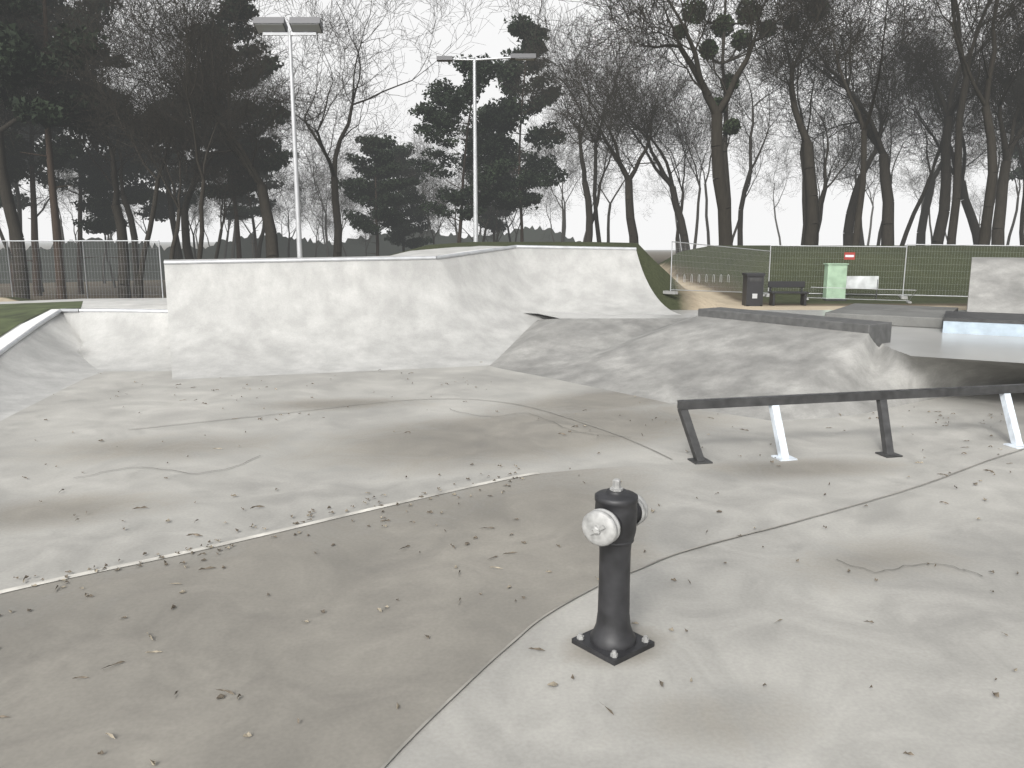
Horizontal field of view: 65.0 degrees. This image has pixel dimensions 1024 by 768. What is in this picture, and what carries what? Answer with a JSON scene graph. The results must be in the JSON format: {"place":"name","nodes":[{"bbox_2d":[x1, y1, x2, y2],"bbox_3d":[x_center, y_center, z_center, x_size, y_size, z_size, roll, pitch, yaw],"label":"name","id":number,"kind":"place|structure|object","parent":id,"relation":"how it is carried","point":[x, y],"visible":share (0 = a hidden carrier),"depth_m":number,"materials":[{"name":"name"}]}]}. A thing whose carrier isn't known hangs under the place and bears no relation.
{"place":"outdoors","nodes":[
{"label":"outdoors","id":0,"kind":"place"},
{"bbox_2d":[0,365,1023,767],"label":"concrete ground","id":1,"kind":"structure","parent":0,"point":[932,655],"depth_m":4.58,"materials":[{"name":"concrete"}]},
{"bbox_2d":[0,298,171,420],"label":"quarter pipe","id":2,"kind":"object","parent":1,"relation":"on","point":[58,353],"visible":0.92,"depth_m":10.83,"materials":[{"name":"concrete"}]},
{"bbox_2d":[0,308,167,355],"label":"coping","id":3,"kind":"object","parent":2,"relation":"on","point":[10,339],"visible":0.92,"depth_m":11.19,"materials":[{"name":"metal"}]},
{"bbox_2d":[0,465,797,767],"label":"concrete pavement","id":4,"kind":"structure","parent":1,"relation":"on","point":[346,672],"depth_m":3.50,"materials":[{"name":"concrete"}]},
{"bbox_2d":[0,472,539,593],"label":"ground line","id":5,"kind":"object","parent":4,"relation":"on","point":[213,545],"depth_m":4.50,"materials":[{"name":"paint"}]},
{"bbox_2d":[164,246,680,379],"bbox_3d":[-1.170,-1.385,12.693,7.877,1.531,4.768,-4,11,-23],"label":"quarter pipe","id":6,"kind":"object","parent":1,"relation":"on","point":[257,319],"visible":0.88,"depth_m":11.63,"materials":[{"name":"concrete"}]},
{"bbox_2d":[164,245,635,264],"bbox_3d":[-1.375,-2.074,12.792,7.667,0.259,1.062,-5,11,-27],"label":"coping","id":7,"kind":"object","parent":6,"relation":"on","point":[464,253],"visible":1,"depth_m":12.12,"materials":[{"name":"metal"}]},
{"bbox_2d":[0,369,1018,764],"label":"leaf litter","id":8,"kind":"object","parent":1,"relation":"on","point":[404,547],"visible":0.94,"depth_m":4.26,"materials":[{"name":"plant"}]},
{"bbox_2d":[572,478,653,665],"bbox_3d":[0.417,0.729,3.261,0.342,0.711,0.240,-8,13,-39],"label":"hydrant","id":9,"kind":"object","parent":1,"relation":"on","point":[614,518],"visible":1,"depth_m":3.21,"materials":[{"name":"metal"}]},
{"bbox_2d":[490,316,1023,420],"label":"bank slab","id":10,"kind":"structure","parent":1,"relation":"on","point":[671,360],"depth_m":8.92,"materials":[{"name":"concrete"}]},
{"bbox_2d":[677,384,1023,464],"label":"grind rail","id":11,"kind":"object","parent":1,"relation":"on","point":[880,397],"visible":0.97,"depth_m":6.30,"materials":[{"name":"metal"}]},
{"bbox_2d":[0,242,1023,309],"bbox_3d":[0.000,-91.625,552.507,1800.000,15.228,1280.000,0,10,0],"label":"terrain","id":12,"kind":"structure","parent":0,"point":[655,266],"depth_m":17.48,"materials":[{"name":"green plant"}]},
{"bbox_2d":[8,127,44,291],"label":"pine tree","id":13,"kind":"object","parent":12,"relation":"on","point":[26,201],"visible":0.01,"depth_m":56.74,"materials":[{"name":"green plant"}]},
{"bbox_2d":[0,301,82,335],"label":"lawn grass","id":14,"kind":"structure","parent":12,"relation":"on","point":[13,315],"depth_m":12.08,"materials":[{"name":"plant"}]},
{"bbox_2d":[0,0,89,146],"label":"bare tree","id":15,"kind":"object","parent":12,"relation":"on","point":[20,26],"visible":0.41,"depth_m":33.01,"materials":[{"name":"brown plant"}]},
{"bbox_2d":[6,240,88,298],"bbox_3d":[-15.369,-3.669,26.622,2.750,2.141,0.600,0,10,1],"label":"fence","id":16,"kind":"object","parent":12,"relation":"on","point":[53,254],"visible":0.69,"depth_m":26.48,"materials":[{"name":"grey"}]},
{"bbox_2d":[0,0,103,295],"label":"pine tree","id":17,"kind":"object","parent":12,"relation":"on","point":[17,166],"visible":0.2,"depth_m":42.31,"materials":[{"name":"green plant"}]},
{"bbox_2d":[12,127,99,291],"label":"bare tree","id":18,"kind":"object","parent":12,"relation":"on","point":[45,204],"visible":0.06,"depth_m":56.70,"materials":[{"name":"brown plant"}]},
{"bbox_2d":[0,0,133,298],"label":"pine tree","id":19,"kind":"object","parent":12,"relation":"on","point":[45,114],"visible":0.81,"depth_m":32.87,"materials":[{"name":"green plant"}]},
{"bbox_2d":[0,0,165,298],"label":"old tree","id":20,"kind":"object","parent":12,"relation":"on","point":[22,285],"visible":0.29,"depth_m":35.30,"materials":[{"name":"brown plant"}]},
{"bbox_2d":[15,0,155,293],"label":"pine tree","id":21,"kind":"object","parent":12,"relation":"on","point":[43,176],"visible":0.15,"depth_m":47.62,"materials":[{"name":"green plant"}]},
{"bbox_2d":[0,0,190,297],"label":"old tree","id":22,"kind":"object","parent":12,"relation":"on","point":[123,263],"visible":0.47,"depth_m":35.28,"materials":[{"name":"brown plant"}]},
{"bbox_2d":[63,87,168,257],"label":"pine tree","id":23,"kind":"object","parent":12,"relation":"on","point":[99,207],"visible":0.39,"depth_m":48.02,"materials":[{"name":"green plant"}]},
{"bbox_2d":[15,1,220,296],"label":"bare tree","id":24,"kind":"object","parent":12,"relation":"on","point":[133,234],"visible":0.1,"depth_m":40.26,"materials":[{"name":"brown plant"}]},
{"bbox_2d":[38,18,244,259],"bbox_3d":[-14.047,-8.264,31.347,6.915,10.487,5.166,-9,14,-41],"label":"bare tree","id":25,"kind":"object","parent":12,"relation":"on","point":[180,181],"visible":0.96,"depth_m":30.99,"materials":[{"name":"brown plant"}]},
{"bbox_2d":[28,0,314,297],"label":"bare tree","id":26,"kind":"object","parent":12,"relation":"on","point":[146,243],"visible":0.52,"depth_m":33.48,"materials":[{"name":"brown plant"}]},
{"bbox_2d":[37,0,313,257],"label":"old tree","id":27,"kind":"object","parent":12,"relation":"on","point":[243,158],"visible":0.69,"depth_m":32.63,"materials":[{"name":"brown plant"}]},
{"bbox_2d":[132,98,224,259],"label":"pine tree","id":28,"kind":"object","parent":12,"relation":"on","point":[162,212],"visible":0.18,"depth_m":53.82,"materials":[{"name":"green plant"}]},
{"bbox_2d":[67,0,331,259],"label":"bare tree","id":29,"kind":"object","parent":12,"relation":"on","point":[178,251],"visible":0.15,"depth_m":43.38,"materials":[{"name":"brown plant"}]},
{"bbox_2d":[105,0,297,258],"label":"bare tree","id":30,"kind":"object","parent":12,"relation":"on","point":[201,211],"visible":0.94,"depth_m":30.22,"materials":[{"name":"brown plant"}]},
{"bbox_2d":[171,117,278,258],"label":"bare tree","id":31,"kind":"object","parent":12,"relation":"on","point":[224,214],"visible":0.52,"depth_m":39.41,"materials":[{"name":"brown plant"}]},
{"bbox_2d":[125,2,325,258],"bbox_3d":[-13.687,-10.938,38.722,8.993,14.337,10.892,0,10,0],"label":"old tree","id":32,"kind":"object","parent":12,"relation":"on","point":[186,245],"visible":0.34,"depth_m":38.70,"materials":[{"name":"brown plant"}]},
{"bbox_2d":[165,0,291,258],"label":"pine tree","id":33,"kind":"object","parent":12,"relation":"on","point":[281,160],"visible":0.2,"depth_m":44.40,"materials":[{"name":"green plant"}]},
{"bbox_2d":[157,80,318,257],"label":"bare tree","id":34,"kind":"object","parent":12,"relation":"on","point":[259,250],"visible":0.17,"depth_m":52.65,"materials":[{"name":"brown plant"}]},
{"bbox_2d":[191,98,299,257],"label":"pine tree","id":35,"kind":"object","parent":12,"relation":"on","point":[247,211],"visible":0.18,"depth_m":58.33,"materials":[{"name":"green plant"}]},
{"bbox_2d":[253,17,322,257],"bbox_3d":[-6.253,-6.227,23.184,1.850,8.107,0.465,0,10,0],"label":"floodlight pole","id":36,"kind":"object","parent":12,"relation":"on","point":[299,26],"visible":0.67,"depth_m":22.59,"materials":[{"name":"grey"}]},
{"bbox_2d":[0,226,580,283],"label":"treeline","id":37,"kind":"object","parent":12,"relation":"on","point":[353,248],"visible":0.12,"depth_m":79.38,"materials":[{"name":"plant"}]},
{"bbox_2d":[256,153,329,257],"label":"bare tree","id":38,"kind":"object","parent":12,"relation":"on","point":[301,205],"visible":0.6,"depth_m":64.92,"materials":[{"name":"brown plant"}]},
{"bbox_2d":[263,69,372,256],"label":"bare tree","id":39,"kind":"object","parent":12,"relation":"on","point":[312,173],"visible":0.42,"depth_m":83.17,"materials":[{"name":"brown plant"}]},
{"bbox_2d":[300,187,343,256],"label":"bare tree","id":40,"kind":"object","parent":12,"relation":"on","point":[324,218],"visible":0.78,"depth_m":71.14,"materials":[{"name":"brown plant"}]},
{"bbox_2d":[167,0,494,256],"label":"old tree","id":41,"kind":"object","parent":12,"relation":"on","point":[337,250],"visible":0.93,"depth_m":36.73,"materials":[{"name":"brown plant"}]},
{"bbox_2d":[308,164,371,256],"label":"bare tree","id":42,"kind":"object","parent":12,"relation":"on","point":[340,194],"visible":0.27,"depth_m":78.17,"materials":[{"name":"brown plant"}]},
{"bbox_2d":[329,134,422,255],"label":"pine tree","id":43,"kind":"object","parent":12,"relation":"on","point":[376,199],"visible":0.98,"depth_m":52.25,"materials":[{"name":"green plant"}]},
{"bbox_2d":[367,142,433,251],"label":"pine tree","id":44,"kind":"object","parent":12,"relation":"on","point":[414,213],"visible":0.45,"depth_m":59.71,"materials":[{"name":"green plant"}]},
{"bbox_2d":[395,131,485,244],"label":"bare tree","id":45,"kind":"object","parent":12,"relation":"on","point":[410,174],"visible":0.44,"depth_m":58.25,"materials":[{"name":"brown plant"}]},
{"bbox_2d":[407,52,524,242],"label":"pine tree","id":46,"kind":"object","parent":12,"relation":"on","point":[444,120],"visible":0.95,"depth_m":47.30,"materials":[{"name":"green plant"}]},
{"bbox_2d":[436,53,535,241],"bbox_3d":[-0.822,-6.537,26.237,3.178,7.934,0.393,1,10,4],"label":"floodlight pole","id":47,"kind":"object","parent":12,"relation":"on","point":[523,56],"visible":0.73,"depth_m":25.84,"materials":[{"name":"grey"}]},
{"bbox_2d":[428,111,556,241],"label":"bare tree","id":48,"kind":"object","parent":12,"relation":"on","point":[485,229],"visible":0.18,"depth_m":58.77,"materials":[{"name":"brown plant"}]},
{"bbox_2d":[451,104,536,241],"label":"pine tree","id":49,"kind":"object","parent":12,"relation":"on","point":[493,222],"visible":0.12,"depth_m":61.87,"materials":[{"name":"green plant"}]},
{"bbox_2d":[459,127,559,241],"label":"bare tree","id":50,"kind":"object","parent":12,"relation":"on","point":[497,212],"visible":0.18,"depth_m":57.99,"materials":[{"name":"brown plant"}]},
{"bbox_2d":[477,12,569,241],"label":"pine tree","id":51,"kind":"object","parent":12,"relation":"on","point":[533,173],"visible":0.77,"depth_m":50.14,"materials":[{"name":"green plant"}]},
{"bbox_2d":[501,187,575,241],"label":"bare tree","id":52,"kind":"object","parent":12,"relation":"on","point":[511,219],"visible":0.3,"depth_m":71.39,"materials":[{"name":"brown plant"}]},
{"bbox_2d":[517,112,589,241],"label":"bare tree","id":53,"kind":"object","parent":12,"relation":"on","point":[563,219],"visible":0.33,"depth_m":78.86,"materials":[{"name":"brown plant"}]},
{"bbox_2d":[500,3,627,241],"bbox_3d":[2.887,-13.391,44.989,7.198,13.884,7.055,0,10,2],"label":"old tree","id":54,"kind":"object","parent":12,"relation":"on","point":[589,217],"visible":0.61,"depth_m":44.22,"materials":[{"name":"brown plant"}]},
{"bbox_2d":[526,107,616,241],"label":"bare tree","id":55,"kind":"object","parent":12,"relation":"on","point":[568,160],"visible":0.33,"depth_m":83.49,"materials":[{"name":"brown plant"}]},
{"bbox_2d":[486,0,676,241],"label":"bare tree","id":56,"kind":"object","parent":12,"relation":"on","point":[597,229],"visible":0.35,"depth_m":46.39,"materials":[{"name":"brown plant"}]},
{"bbox_2d":[519,3,704,243],"bbox_3d":[4.149,-11.544,38.581,7.684,12.366,10.208,7,12,34],"label":"old tree","id":57,"kind":"object","parent":12,"relation":"on","point":[631,224],"visible":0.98,"depth_m":37.50,"materials":[{"name":"brown plant"}]},
{"bbox_2d":[566,33,659,241],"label":"bare tree","id":58,"kind":"object","parent":12,"relation":"on","point":[597,199],"visible":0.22,"depth_m":44.92,"materials":[{"name":"brown plant"}]},
{"bbox_2d":[547,94,681,241],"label":"bare tree","id":59,"kind":"object","parent":12,"relation":"on","point":[608,221],"visible":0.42,"depth_m":59.94,"materials":[{"name":"brown plant"}]},
{"bbox_2d":[543,20,722,250],"bbox_3d":[6.161,-12.886,43.071,8.993,13.546,10.892,-4,11,-23],"label":"old tree","id":60,"kind":"object","parent":12,"relation":"on","point":[669,181],"visible":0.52,"depth_m":42.36,"materials":[{"name":"brown plant"}]},
{"bbox_2d":[618,138,707,251],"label":"bare tree","id":61,"kind":"object","parent":12,"relation":"on","point":[658,189],"visible":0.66,"depth_m":100.50,"materials":[{"name":"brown plant"}]},
{"bbox_2d":[615,55,736,252],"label":"bare tree","id":62,"kind":"object","parent":12,"relation":"on","point":[682,143],"visible":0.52,"depth_m":43.90,"materials":[{"name":"brown plant"}]},
{"bbox_2d":[625,24,760,248],"bbox_3d":[14.154,-18.026,60.742,9.986,17.734,11.148,5,11,26],"label":"bare tree","id":63,"kind":"object","parent":12,"relation":"on","point":[697,211],"visible":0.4,"depth_m":61.38,"materials":[{"name":"brown plant"}]},
{"bbox_2d":[558,0,840,244],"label":"old tree","id":64,"kind":"object","parent":12,"relation":"on","point":[724,210],"visible":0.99,"depth_m":27.92,"materials":[{"name":"brown plant"}]},
{"bbox_2d":[673,0,829,205],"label":"mistletoe tree","id":65,"kind":"object","parent":64,"relation":"attached to","point":[731,126],"visible":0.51,"depth_m":38.60,"materials":[{"name":"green plant"}]},
{"bbox_2d":[642,40,756,244],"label":"bare tree","id":66,"kind":"object","parent":12,"relation":"on","point":[706,213],"visible":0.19,"depth_m":68.99,"materials":[{"name":"brown plant"}]},
{"bbox_2d":[663,241,770,295],"bbox_3d":[3.978,-2.123,15.108,3.272,1.106,0.256,-9,13,-41],"label":"fence","id":67,"kind":"object","parent":12,"relation":"on","point":[670,292],"visible":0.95,"depth_m":14.68,"materials":[{"name":"grey"}]},
{"bbox_2d":[742,273,765,305],"bbox_3d":[4.383,-1.722,14.628,0.336,0.589,0.305,0,10,0],"label":"litter bin","id":68,"kind":"object","parent":12,"relation":"on","point":[752,290],"visible":1,"depth_m":14.51,"materials":[{"name":"metal"}]},
{"bbox_2d":[723,95,793,239],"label":"bare tree","id":69,"kind":"object","parent":12,"relation":"on","point":[744,173],"visible":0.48,"depth_m":63.27,"materials":[{"name":"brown plant"}]},
{"bbox_2d":[751,122,801,244],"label":"bare tree","id":70,"kind":"object","parent":12,"relation":"on","point":[790,165],"visible":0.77,"depth_m":117.13,"materials":[{"name":"brown plant"}]},
{"bbox_2d":[534,310,1023,362],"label":"plateau slab","id":71,"kind":"structure","parent":12,"relation":"on","point":[925,342],"depth_m":9.20,"materials":[{"name":"concrete"}]},
{"bbox_2d":[698,307,891,346],"bbox_3d":[3.402,-0.720,9.987,0.450,0.280,2.500,-7,12,-34],"label":"ledge","id":72,"kind":"object","parent":71,"relation":"on","point":[879,332],"visible":0.54,"depth_m":9.52,"materials":[{"name":"concrete"}]},
{"bbox_2d":[825,303,958,328],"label":"skate platform","id":73,"kind":"structure","parent":71,"relation":"on","point":[916,316],"depth_m":11.12,"materials":[{"name":"concrete"}]},
{"bbox_2d":[942,257,1023,336],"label":"skate ramp","id":74,"kind":"object","parent":71,"relation":"on","point":[995,303],"visible":1,"depth_m":11.26,"materials":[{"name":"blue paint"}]},
{"bbox_2d":[681,0,885,244],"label":"bare tree","id":75,"kind":"object","parent":12,"relation":"on","point":[740,210],"visible":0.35,"depth_m":48.67,"materials":[{"name":"brown plant"}]},
{"bbox_2d":[768,281,808,305],"bbox_3d":[5.048,-1.657,14.709,0.677,0.432,0.255,0,10,0],"label":"bench","id":76,"kind":"object","parent":12,"relation":"on","point":[787,284],"visible":1,"depth_m":14.76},
{"bbox_2d":[718,0,862,244],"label":"old tree","id":77,"kind":"object","parent":12,"relation":"on","point":[811,213],"visible":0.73,"depth_m":32.03,"materials":[{"name":"brown plant"}]},
{"bbox_2d":[734,0,878,244],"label":"bare tree","id":78,"kind":"object","parent":12,"relation":"on","point":[801,159],"visible":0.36,"depth_m":38.04,"materials":[{"name":"brown plant"}]},
{"bbox_2d":[785,99,856,200],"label":"bare tree","id":79,"kind":"object","parent":12,"relation":"on","point":[817,167],"visible":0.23,"depth_m":73.97,"materials":[{"name":"brown plant"}]},
{"bbox_2d":[764,245,906,296],"bbox_3d":[6.446,-2.227,15.979,2.679,1.046,0.287,1,10,8],"label":"fence","id":80,"kind":"object","parent":12,"relation":"on","point":[767,294],"visible":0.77,"depth_m":15.96,"materials":[{"name":"grey"}]},
{"bbox_2d":[717,0,955,244],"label":"old tree","id":81,"kind":"object","parent":12,"relation":"on","point":[887,224],"visible":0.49,"depth_m":37.81,"materials":[{"name":"brown plant"}]},
{"bbox_2d":[783,33,903,230],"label":"bare tree","id":82,"kind":"object","parent":12,"relation":"on","point":[823,158],"visible":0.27,"depth_m":48.53,"materials":[{"name":"brown plant"}]},
{"bbox_2d":[743,24,956,244],"bbox_3d":[15.854,-11.046,38.639,9.381,11.242,5.770,6,12,31],"label":"bare tree","id":83,"kind":"object","parent":12,"relation":"on","point":[823,191],"visible":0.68,"depth_m":38.57,"materials":[{"name":"brown plant"}]},
{"bbox_2d":[822,263,878,300],"bbox_3d":[6.627,-1.986,15.676,1.075,0.721,0.227,0,10,0],"label":"utility cabinet","id":84,"kind":"object","parent":12,"relation":"on","point":[837,279],"visible":0.98,"depth_m":15.62,"materials":[{"name":"metal"}]},
{"bbox_2d":[783,91,929,244],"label":"old tree","id":85,"kind":"object","parent":12,"relation":"on","point":[858,163],"visible":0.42,"depth_m":59.59,"materials":[{"name":"brown plant"}]},
{"bbox_2d":[818,113,919,244],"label":"bare tree","id":86,"kind":"object","parent":12,"relation":"on","point":[870,227],"visible":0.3,"depth_m":119.65,"materials":[{"name":"brown plant"}]},
{"bbox_2d":[778,0,963,244],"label":"bare tree","id":87,"kind":"object","parent":12,"relation":"on","point":[859,212],"visible":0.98,"depth_m":28.66,"materials":[{"name":"brown plant"}]},
{"bbox_2d":[821,0,960,244],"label":"old tree","id":88,"kind":"object","parent":12,"relation":"on","point":[848,229],"visible":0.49,"depth_m":41.86,"materials":[{"name":"brown plant"}]},
{"bbox_2d":[851,12,954,244],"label":"bare tree","id":89,"kind":"object","parent":12,"relation":"on","point":[879,232],"visible":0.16,"depth_m":53.91,"materials":[{"name":"brown plant"}]},
{"bbox_2d":[811,0,1023,244],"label":"old tree","id":90,"kind":"object","parent":12,"relation":"on","point":[972,220],"visible":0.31,"depth_m":45.09,"materials":[{"name":"brown plant"}]},
{"bbox_2d":[892,140,962,241],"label":"bare tree","id":91,"kind":"object","parent":12,"relation":"on","point":[919,189],"visible":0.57,"depth_m":79.03,"materials":[{"name":"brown plant"}]},
{"bbox_2d":[851,20,1018,244],"bbox_3d":[22.988,-13.438,44.424,6.681,14.264,8.943,-3,11,-17],"label":"bare tree","id":92,"kind":"object","parent":12,"relation":"on","point":[913,214],"visible":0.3,"depth_m":43.46,"materials":[{"name":"brown plant"}]},
{"bbox_2d":[849,0,1023,243],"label":"old tree","id":93,"kind":"object","parent":12,"relation":"on","point":[938,237],"visible":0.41,"depth_m":40.50,"materials":[{"name":"brown plant"}]},
{"bbox_2d":[889,9,1000,243],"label":"old tree","id":94,"kind":"object","parent":12,"relation":"on","point":[922,227],"visible":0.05,"depth_m":53.24,"materials":[{"name":"brown plant"}]},
{"bbox_2d":[867,0,1023,244],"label":"bare tree","id":95,"kind":"object","parent":12,"relation":"on","point":[987,215],"visible":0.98,"depth_m":29.54,"materials":[{"name":"brown plant"}]},
{"bbox_2d":[898,244,1023,298],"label":"fence","id":96,"kind":"object","parent":12,"relation":"on","point":[903,297],"visible":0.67,"depth_m":15.68,"materials":[{"name":"grey"}]},
{"bbox_2d":[901,0,1021,244],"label":"bare tree","id":97,"kind":"object","parent":12,"relation":"on","point":[954,212],"visible":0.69,"depth_m":33.52,"materials":[{"name":"brown plant"}]},
{"bbox_2d":[904,56,1019,183],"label":"bare tree","id":98,"kind":"object","parent":12,"relation":"on","point":[971,155],"visible":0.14,"depth_m":51.28,"materials":[{"name":"brown plant"}]},
{"bbox_2d":[925,0,1023,244],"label":"old tree","id":99,"kind":"object","parent":12,"relation":"on","point":[998,230],"visible":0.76,"depth_m":36.42,"materials":[{"name":"brown plant"}]},
{"bbox_2d":[939,6,1023,244],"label":"bare tree","id":100,"kind":"object","parent":12,"relation":"on","point":[1021,225],"visible":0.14,"depth_m":43.51,"materials":[{"name":"brown plant"}]},
{"bbox_2d":[946,0,1023,125],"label":"old tree","id":101,"kind":"object","parent":12,"relation":"on","point":[1005,65],"visible":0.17,"depth_m":38.44,"materials":[{"name":"brown plant"}]},
{"bbox_2d":[962,115,1022,244],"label":"bare tree","id":102,"kind":"object","parent":12,"relation":"on","point":[1014,219],"visible":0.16,"depth_m":71.80,"materials":[{"name":"brown plant"}]},
{"bbox_2d":[997,38,1023,180],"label":"pine tree","id":103,"kind":"object","parent":12,"relation":"on","point":[1020,175],"visible":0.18,"depth_m":57.26,"materials":[{"name":"green plant"}]},
{"bbox_2d":[0,0,1023,249],"label":"sky","id":104,"kind":"structure","parent":0,"point":[658,231],"materials":[{"name":"white"}]},
{"bbox_2d":[380,448,1023,767],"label":"pavement crack","id":105,"kind":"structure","parent":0,"point":[446,702],"depth_m":3.53,"materials":[{"name":"concrete"}]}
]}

